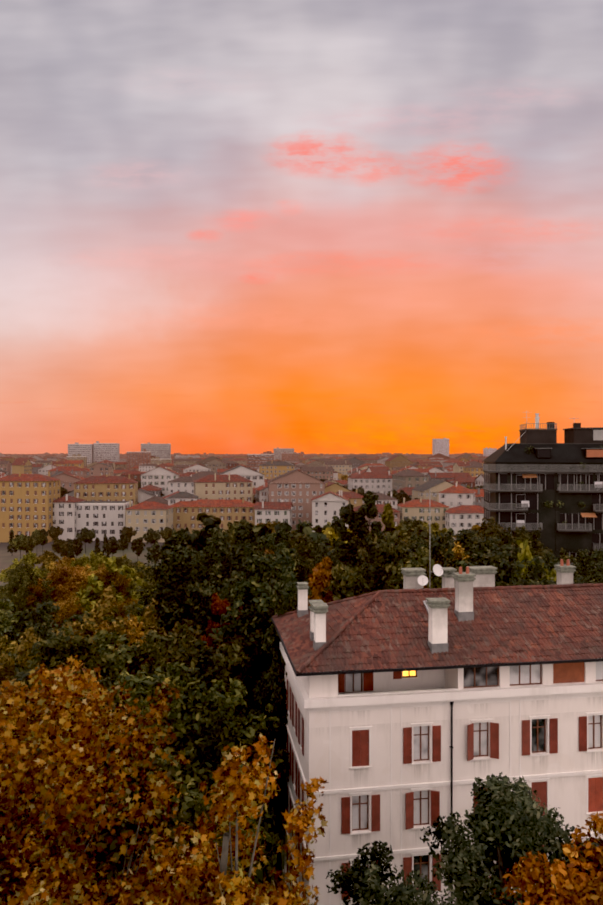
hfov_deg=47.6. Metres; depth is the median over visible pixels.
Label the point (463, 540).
dark tree
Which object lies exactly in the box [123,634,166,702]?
dark tree
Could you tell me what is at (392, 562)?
tree
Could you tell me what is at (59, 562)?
gold tree
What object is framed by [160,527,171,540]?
tree
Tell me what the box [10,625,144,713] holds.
tree
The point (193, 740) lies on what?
tree
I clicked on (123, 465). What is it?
city row
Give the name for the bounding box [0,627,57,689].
young tree
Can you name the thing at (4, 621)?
tree
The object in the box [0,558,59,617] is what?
young tree
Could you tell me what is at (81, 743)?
plane tree
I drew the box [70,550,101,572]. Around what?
young tree
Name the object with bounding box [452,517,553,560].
tree
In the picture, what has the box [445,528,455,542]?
dark tree
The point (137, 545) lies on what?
dark tree
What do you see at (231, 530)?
tree
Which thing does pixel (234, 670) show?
tree
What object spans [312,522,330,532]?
tree
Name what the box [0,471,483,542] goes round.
city row
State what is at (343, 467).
city row
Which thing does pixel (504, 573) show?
dark tree
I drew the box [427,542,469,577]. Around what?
gold tree
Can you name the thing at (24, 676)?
dark tree
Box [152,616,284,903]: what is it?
tree
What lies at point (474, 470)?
city row
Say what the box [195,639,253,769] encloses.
dark tree
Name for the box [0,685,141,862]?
tree
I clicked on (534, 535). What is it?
dark tree
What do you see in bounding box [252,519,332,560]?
dark tree
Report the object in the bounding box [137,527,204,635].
dark tree
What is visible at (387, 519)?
poplar tree
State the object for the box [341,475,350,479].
gold tree
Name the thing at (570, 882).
orange street tree
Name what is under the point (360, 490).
dark tree
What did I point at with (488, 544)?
dark tree
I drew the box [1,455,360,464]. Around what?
city row
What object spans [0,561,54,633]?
tree
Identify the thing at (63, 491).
tree
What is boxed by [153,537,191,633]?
cone tree
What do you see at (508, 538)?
dark tree
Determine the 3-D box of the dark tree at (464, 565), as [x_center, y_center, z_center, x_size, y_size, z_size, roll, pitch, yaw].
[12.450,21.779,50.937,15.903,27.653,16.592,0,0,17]
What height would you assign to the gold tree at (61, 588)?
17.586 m
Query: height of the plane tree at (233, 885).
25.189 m
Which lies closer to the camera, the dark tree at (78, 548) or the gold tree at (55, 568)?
the gold tree at (55, 568)
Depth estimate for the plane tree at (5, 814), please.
20.81 m
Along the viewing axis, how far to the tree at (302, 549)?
86.86 m
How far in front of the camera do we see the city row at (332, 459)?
2181.07 m
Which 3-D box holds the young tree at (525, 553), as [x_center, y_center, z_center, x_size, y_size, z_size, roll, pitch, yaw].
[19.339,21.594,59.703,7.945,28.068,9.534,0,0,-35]
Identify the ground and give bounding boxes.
[0,454,454,898]
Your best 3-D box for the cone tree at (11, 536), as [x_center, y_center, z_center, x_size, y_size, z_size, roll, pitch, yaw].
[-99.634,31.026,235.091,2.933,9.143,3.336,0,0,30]
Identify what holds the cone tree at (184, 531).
on the ground
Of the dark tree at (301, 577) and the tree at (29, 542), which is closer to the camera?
the dark tree at (301, 577)
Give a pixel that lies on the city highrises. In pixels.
(97, 451)
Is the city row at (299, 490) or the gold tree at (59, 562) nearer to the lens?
the gold tree at (59, 562)
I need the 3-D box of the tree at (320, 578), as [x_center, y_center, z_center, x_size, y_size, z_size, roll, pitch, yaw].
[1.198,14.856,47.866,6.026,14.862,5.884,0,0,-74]
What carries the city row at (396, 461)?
on the ground
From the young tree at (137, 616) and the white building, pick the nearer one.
the white building
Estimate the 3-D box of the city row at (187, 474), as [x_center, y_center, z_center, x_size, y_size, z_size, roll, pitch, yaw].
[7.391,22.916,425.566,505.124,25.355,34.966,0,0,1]
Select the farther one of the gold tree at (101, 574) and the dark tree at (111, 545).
the dark tree at (111, 545)
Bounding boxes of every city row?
[0,451,431,471]
[0,453,482,458]
[0,453,482,460]
[0,459,445,474]
[0,459,482,479]
[0,461,462,478]
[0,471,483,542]
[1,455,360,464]
[5,453,482,457]
[6,453,455,457]
[7,452,481,456]
[7,455,477,462]
[11,453,478,459]
[11,457,483,473]
[16,453,487,460]
[17,452,480,458]
[17,457,483,465]
[27,469,347,486]
[30,459,389,475]
[36,453,429,455]
[44,452,470,460]
[44,457,431,463]
[48,465,387,483]
[53,452,451,456]
[53,473,417,499]
[62,473,483,506]
[67,454,409,469]
[73,469,475,529]
[74,472,470,480]
[84,456,463,469]
[87,457,442,470]
[87,460,469,479]
[97,463,418,479]
[138,465,483,496]
[141,466,476,496]
[151,455,483,464]
[218,463,483,484]
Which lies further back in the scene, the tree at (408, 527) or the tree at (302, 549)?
the tree at (408, 527)
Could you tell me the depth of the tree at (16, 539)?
221.55 m
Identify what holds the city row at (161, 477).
on the ground
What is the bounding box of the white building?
[271,510,602,904]
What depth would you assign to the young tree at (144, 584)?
110.20 m
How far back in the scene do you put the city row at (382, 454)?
5077.38 m
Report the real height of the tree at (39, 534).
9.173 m
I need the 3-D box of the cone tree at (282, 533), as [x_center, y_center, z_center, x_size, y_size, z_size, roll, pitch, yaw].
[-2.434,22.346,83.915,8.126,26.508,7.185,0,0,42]
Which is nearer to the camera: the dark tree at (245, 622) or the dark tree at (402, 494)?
the dark tree at (245, 622)
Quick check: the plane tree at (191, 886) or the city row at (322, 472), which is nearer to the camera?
the plane tree at (191, 886)
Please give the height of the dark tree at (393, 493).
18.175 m
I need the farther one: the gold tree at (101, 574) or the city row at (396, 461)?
the city row at (396, 461)
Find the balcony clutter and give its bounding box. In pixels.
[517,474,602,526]
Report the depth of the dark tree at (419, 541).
72.42 m
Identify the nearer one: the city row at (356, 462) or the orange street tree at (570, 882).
the orange street tree at (570, 882)
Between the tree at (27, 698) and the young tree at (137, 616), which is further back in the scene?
the young tree at (137, 616)
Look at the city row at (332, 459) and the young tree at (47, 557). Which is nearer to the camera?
the young tree at (47, 557)
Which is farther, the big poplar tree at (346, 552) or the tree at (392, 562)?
the big poplar tree at (346, 552)
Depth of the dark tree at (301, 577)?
73.84 m
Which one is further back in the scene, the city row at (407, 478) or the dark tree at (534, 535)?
the city row at (407, 478)
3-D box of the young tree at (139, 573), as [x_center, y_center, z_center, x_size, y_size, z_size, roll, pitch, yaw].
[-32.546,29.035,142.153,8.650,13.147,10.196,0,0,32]
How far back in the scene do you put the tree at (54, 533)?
249.40 m
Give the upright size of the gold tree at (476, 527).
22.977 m
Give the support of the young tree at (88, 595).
on the ground
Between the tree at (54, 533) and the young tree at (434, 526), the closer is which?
the young tree at (434, 526)
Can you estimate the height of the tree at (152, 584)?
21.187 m
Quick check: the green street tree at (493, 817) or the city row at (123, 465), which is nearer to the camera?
the green street tree at (493, 817)
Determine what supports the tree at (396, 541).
on the ground
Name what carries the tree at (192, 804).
on the ground
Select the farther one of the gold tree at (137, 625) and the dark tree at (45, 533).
the dark tree at (45, 533)
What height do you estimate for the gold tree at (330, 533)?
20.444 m
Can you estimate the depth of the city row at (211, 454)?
5837.97 m
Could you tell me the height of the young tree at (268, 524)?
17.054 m
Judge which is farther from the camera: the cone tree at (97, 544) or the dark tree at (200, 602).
the cone tree at (97, 544)
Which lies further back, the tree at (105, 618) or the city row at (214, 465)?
the city row at (214, 465)
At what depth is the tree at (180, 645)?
46.13 m
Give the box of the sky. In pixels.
[0,0,602,453]
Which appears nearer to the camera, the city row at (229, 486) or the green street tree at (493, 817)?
the green street tree at (493, 817)
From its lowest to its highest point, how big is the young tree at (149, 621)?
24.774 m
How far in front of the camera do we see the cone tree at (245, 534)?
68.92 m
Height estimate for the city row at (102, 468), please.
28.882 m
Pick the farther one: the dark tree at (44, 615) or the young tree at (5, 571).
the young tree at (5, 571)
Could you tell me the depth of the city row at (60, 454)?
4407.85 m
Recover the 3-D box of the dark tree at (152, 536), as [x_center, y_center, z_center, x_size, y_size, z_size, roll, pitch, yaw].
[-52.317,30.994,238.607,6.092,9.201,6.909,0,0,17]
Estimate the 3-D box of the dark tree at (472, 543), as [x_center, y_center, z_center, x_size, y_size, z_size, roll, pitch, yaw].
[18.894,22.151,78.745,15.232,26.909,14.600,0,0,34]
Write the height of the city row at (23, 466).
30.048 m
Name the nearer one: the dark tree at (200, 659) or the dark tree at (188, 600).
the dark tree at (200, 659)
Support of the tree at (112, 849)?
on the ground
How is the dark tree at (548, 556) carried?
on the ground
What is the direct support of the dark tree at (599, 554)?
on the ground
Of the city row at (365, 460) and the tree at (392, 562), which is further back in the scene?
the city row at (365, 460)
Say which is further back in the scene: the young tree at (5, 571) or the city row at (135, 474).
the city row at (135, 474)
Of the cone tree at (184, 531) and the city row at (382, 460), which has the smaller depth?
the cone tree at (184, 531)
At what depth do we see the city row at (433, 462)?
1059.46 m
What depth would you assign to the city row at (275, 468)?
553.70 m
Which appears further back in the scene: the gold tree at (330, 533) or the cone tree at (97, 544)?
the cone tree at (97, 544)
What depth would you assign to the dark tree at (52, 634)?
52.24 m
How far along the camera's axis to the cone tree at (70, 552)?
206.50 m
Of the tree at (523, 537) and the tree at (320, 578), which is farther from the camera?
the tree at (523, 537)
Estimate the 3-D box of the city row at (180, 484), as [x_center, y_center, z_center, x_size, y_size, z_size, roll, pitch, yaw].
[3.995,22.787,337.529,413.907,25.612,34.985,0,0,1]
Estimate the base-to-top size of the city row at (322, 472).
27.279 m
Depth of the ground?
238.48 m
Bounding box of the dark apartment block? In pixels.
[483,413,602,572]
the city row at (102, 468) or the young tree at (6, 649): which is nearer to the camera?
the young tree at (6, 649)
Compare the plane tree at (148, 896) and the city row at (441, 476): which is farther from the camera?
the city row at (441, 476)
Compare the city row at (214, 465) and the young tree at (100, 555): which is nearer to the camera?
the young tree at (100, 555)
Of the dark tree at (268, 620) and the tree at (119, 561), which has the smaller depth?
the dark tree at (268, 620)
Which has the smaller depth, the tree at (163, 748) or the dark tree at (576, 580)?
the tree at (163, 748)
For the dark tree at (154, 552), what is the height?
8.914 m
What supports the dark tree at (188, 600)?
on the ground
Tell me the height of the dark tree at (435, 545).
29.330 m
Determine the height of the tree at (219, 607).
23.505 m
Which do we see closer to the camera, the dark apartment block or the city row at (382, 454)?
the dark apartment block
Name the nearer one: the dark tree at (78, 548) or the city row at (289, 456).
the dark tree at (78, 548)
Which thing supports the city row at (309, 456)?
on the ground
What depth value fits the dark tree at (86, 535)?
240.72 m
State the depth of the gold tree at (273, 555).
79.19 m
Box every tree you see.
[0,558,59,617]
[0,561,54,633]
[0,599,28,653]
[0,600,97,651]
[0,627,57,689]
[0,635,49,668]
[0,655,215,904]
[0,662,145,717]
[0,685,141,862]
[0,695,241,904]
[0,781,48,901]
[1,561,24,578]
[7,529,16,552]
[8,631,76,673]
[9,533,27,558]
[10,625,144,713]
[13,865,175,904]
[18,535,37,552]
[20,550,39,567]
[26,565,87,630]
[32,529,45,545]
[35,550,60,568]
[41,528,48,553]
[46,561,87,631]
[48,526,63,540]
[51,538,75,556]
[51,556,68,567]
[52,564,138,635]
[53,585,215,675]
[60,486,70,497]
[62,558,75,567]
[65,616,154,680]
[66,540,74,557]
[68,724,277,893]
[69,616,160,679]
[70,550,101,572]
[73,537,83,557]
[74,556,141,621]
[75,527,95,552]
[79,661,286,886]
[89,551,105,566]
[93,537,100,553]
[101,534,109,556]
[102,536,123,555]
[102,624,268,795]
[103,719,209,813]
[115,557,136,568]
[118,533,128,550]
[120,526,137,542]
[123,570,159,628]
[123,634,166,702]
[131,537,145,561]
[131,568,143,582]
[134,581,155,630]
[135,561,155,583]
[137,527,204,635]
[137,527,281,647]
[141,576,157,591]
[142,528,160,547]
[146,543,160,561]
[150,733,328,904]
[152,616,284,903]
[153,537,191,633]
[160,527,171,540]
[177,527,194,561]
[182,512,229,619]
[183,529,201,616]
[189,641,283,810]
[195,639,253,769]
[196,640,284,815]
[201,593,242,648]
[213,546,301,885]
[215,867,288,904]
[222,523,261,607]
[223,607,284,889]
[224,519,256,550]
[238,589,301,857]
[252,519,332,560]
[256,532,295,600]
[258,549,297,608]
[259,521,280,532]
[260,529,347,590]
[272,527,290,559]
[275,543,369,606]
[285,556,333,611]
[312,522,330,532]
[322,527,358,550]
[326,772,601,904]
[329,532,441,677]
[330,490,390,582]
[338,530,412,595]
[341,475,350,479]
[352,487,364,495]
[356,533,426,593]
[368,529,539,592]
[381,503,402,542]
[384,518,433,548]
[387,490,397,497]
[394,490,411,503]
[406,559,497,677]
[421,520,447,544]
[426,529,515,563]
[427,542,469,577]
[439,529,550,582]
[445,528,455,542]
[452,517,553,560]
[453,525,483,543]
[463,536,559,584]
[477,549,556,585]
[489,527,521,557]
[491,811,602,904]
[504,526,574,565]
[509,539,556,584]
[516,527,548,559]
[533,550,602,583]
[571,549,602,582]
[573,573,599,583]
[579,548,602,576]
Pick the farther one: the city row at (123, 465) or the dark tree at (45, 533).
the city row at (123, 465)
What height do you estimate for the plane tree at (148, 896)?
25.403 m
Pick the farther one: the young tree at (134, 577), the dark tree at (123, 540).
the dark tree at (123, 540)
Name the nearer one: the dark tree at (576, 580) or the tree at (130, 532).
the dark tree at (576, 580)
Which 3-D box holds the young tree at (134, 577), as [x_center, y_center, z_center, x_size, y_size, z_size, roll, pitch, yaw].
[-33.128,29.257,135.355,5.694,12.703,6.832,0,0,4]
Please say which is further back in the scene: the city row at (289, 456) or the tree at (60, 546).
the city row at (289, 456)
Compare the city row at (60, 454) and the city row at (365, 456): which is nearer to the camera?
the city row at (365, 456)
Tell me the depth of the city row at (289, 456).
1740.27 m
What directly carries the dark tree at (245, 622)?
on the ground
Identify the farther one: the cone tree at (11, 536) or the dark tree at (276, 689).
the cone tree at (11, 536)
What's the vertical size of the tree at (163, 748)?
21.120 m
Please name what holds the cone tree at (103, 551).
on the ground
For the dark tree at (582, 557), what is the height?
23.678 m
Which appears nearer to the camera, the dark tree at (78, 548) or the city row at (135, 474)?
the dark tree at (78, 548)
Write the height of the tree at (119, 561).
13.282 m
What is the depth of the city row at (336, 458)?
1412.65 m
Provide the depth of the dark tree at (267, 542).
75.41 m
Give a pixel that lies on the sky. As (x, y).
(227, 226)
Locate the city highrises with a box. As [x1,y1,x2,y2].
[68,438,496,469]
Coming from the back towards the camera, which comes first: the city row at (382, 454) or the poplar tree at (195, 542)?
the city row at (382, 454)
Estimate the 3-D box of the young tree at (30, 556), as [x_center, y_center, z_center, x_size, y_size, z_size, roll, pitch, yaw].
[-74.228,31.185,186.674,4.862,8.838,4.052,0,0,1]
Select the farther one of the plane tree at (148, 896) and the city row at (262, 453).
the city row at (262, 453)

